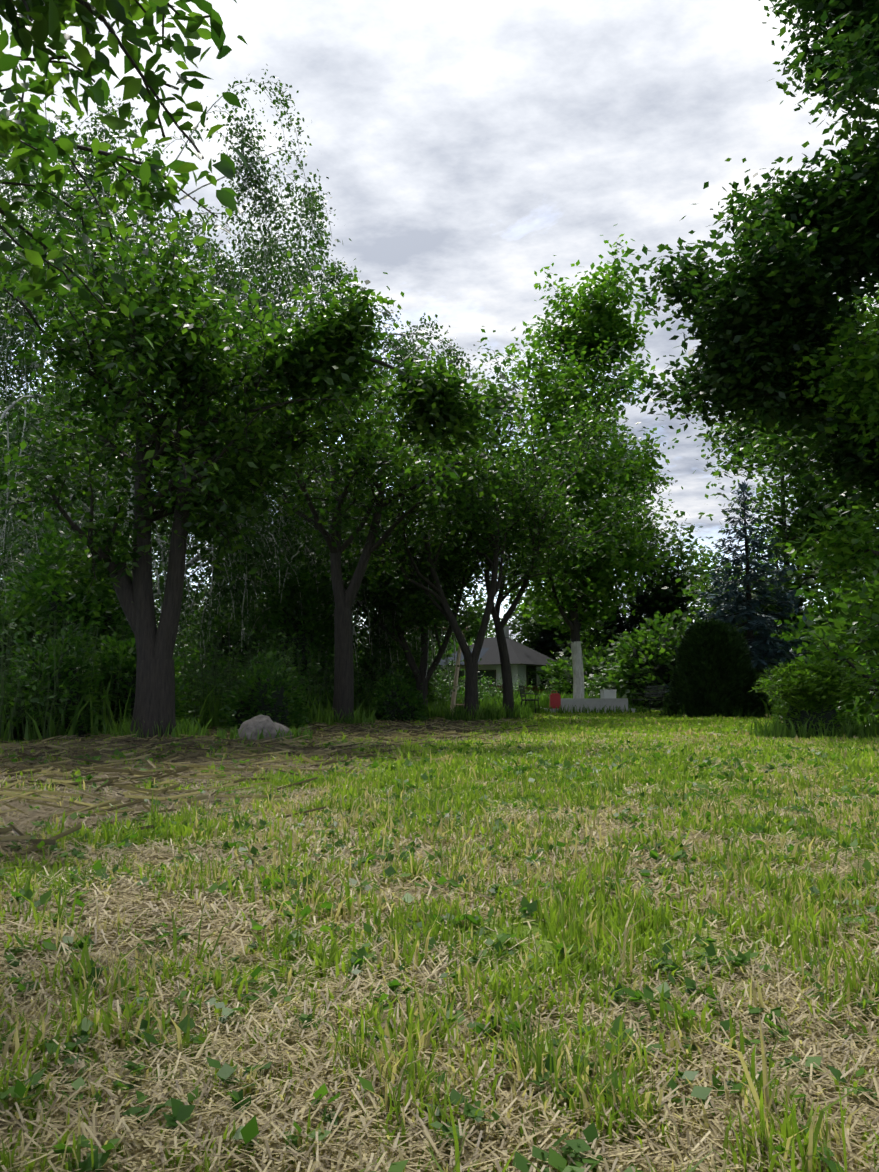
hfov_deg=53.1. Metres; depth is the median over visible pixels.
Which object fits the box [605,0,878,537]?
oak tree
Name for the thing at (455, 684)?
swing frame
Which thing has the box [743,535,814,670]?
blue spruce tree
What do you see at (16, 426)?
tree
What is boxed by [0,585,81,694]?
bush
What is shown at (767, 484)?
tree
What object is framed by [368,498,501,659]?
tree
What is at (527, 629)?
tree
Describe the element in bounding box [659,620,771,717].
thuja cone bush
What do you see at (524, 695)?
chair
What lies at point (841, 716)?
bush
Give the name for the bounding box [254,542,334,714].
ivy bush
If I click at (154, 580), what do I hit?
tree
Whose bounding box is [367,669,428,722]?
bush
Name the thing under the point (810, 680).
round bush
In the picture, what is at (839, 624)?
tree
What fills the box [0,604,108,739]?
bush
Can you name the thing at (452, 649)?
tree
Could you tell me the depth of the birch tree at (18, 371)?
27.46 m
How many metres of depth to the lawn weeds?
2.42 m
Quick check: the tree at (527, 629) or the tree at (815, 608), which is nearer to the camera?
the tree at (815, 608)
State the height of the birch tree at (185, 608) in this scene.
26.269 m
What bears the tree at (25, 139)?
on the ground at (484, 966)
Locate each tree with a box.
[0,0,249,348]
[0,61,540,737]
[0,64,369,671]
[0,175,198,650]
[0,354,115,583]
[0,366,129,587]
[149,237,380,665]
[150,243,529,721]
[151,186,480,704]
[152,493,271,653]
[269,429,565,714]
[295,349,561,720]
[348,485,409,648]
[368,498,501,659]
[390,297,682,717]
[479,491,642,658]
[483,224,679,697]
[517,413,750,658]
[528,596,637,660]
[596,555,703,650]
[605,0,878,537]
[661,343,878,675]
[661,480,815,699]
[704,281,878,652]
[708,288,878,605]
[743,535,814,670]
[767,293,878,731]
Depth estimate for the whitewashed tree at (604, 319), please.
41.98 m
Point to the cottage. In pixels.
(523, 658)
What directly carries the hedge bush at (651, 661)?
on the ground at (484, 966)
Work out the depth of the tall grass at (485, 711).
18.79 m
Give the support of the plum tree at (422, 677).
on the ground at (484, 966)
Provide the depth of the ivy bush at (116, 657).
17.41 m
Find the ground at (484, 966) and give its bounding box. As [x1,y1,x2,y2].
[0,714,878,1171]
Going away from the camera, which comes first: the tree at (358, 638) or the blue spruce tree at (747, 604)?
the blue spruce tree at (747, 604)
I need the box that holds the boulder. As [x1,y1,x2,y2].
[236,715,291,740]
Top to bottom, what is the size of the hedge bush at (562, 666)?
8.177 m
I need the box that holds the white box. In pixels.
[600,690,616,697]
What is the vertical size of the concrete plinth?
0.672 m
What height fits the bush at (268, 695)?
3.035 m
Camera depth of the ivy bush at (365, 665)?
32.87 m
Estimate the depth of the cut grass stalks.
9.71 m
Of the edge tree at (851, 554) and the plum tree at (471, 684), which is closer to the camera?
the edge tree at (851, 554)
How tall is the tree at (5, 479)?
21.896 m
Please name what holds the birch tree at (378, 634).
on the ground at (484, 966)
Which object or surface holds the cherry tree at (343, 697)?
on the ground at (484, 966)
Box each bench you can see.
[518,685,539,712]
[631,685,665,712]
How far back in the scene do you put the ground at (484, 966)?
2.29 m
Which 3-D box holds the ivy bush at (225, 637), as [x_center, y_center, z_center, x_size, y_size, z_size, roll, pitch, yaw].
[-7.193,3.689,33.081,6.571,9.951,5.231,0,-7,-1]
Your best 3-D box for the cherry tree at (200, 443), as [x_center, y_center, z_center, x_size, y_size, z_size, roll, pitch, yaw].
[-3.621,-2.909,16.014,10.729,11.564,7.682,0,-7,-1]
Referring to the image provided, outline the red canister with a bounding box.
[549,691,560,708]
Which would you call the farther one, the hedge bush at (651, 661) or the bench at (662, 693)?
the hedge bush at (651, 661)
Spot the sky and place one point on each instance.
(463, 147)
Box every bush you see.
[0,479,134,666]
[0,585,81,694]
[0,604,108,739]
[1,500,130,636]
[87,627,201,732]
[175,569,278,684]
[218,648,313,730]
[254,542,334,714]
[353,619,437,704]
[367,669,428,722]
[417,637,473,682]
[528,641,618,697]
[584,609,757,710]
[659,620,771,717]
[748,658,872,738]
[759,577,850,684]
[774,699,838,721]
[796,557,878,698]
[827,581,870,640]
[833,698,856,725]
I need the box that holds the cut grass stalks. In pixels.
[0,714,545,907]
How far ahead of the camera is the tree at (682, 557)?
62.13 m
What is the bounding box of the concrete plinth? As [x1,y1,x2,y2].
[545,698,634,712]
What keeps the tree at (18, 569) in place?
on the ground at (484, 966)
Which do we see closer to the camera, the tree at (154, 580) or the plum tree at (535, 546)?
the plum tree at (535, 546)
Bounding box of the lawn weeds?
[0,739,878,1171]
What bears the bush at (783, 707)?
on the ground at (484, 966)
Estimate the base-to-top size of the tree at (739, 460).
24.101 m
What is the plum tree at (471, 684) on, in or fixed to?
on the ground at (484, 966)
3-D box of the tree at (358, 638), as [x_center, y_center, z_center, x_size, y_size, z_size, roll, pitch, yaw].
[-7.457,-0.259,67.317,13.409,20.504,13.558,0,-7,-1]
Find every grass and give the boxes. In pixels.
[0,673,878,740]
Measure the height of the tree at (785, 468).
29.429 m
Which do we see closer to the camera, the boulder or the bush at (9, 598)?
the boulder
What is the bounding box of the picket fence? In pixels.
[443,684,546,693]
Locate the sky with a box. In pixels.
[0,0,878,655]
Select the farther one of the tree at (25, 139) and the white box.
the white box
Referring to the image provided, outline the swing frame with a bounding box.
[406,624,467,713]
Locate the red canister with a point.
(555, 700)
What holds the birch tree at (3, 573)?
on the ground at (484, 966)
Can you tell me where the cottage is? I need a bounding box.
[437,626,556,693]
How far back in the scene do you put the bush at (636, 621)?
61.94 m

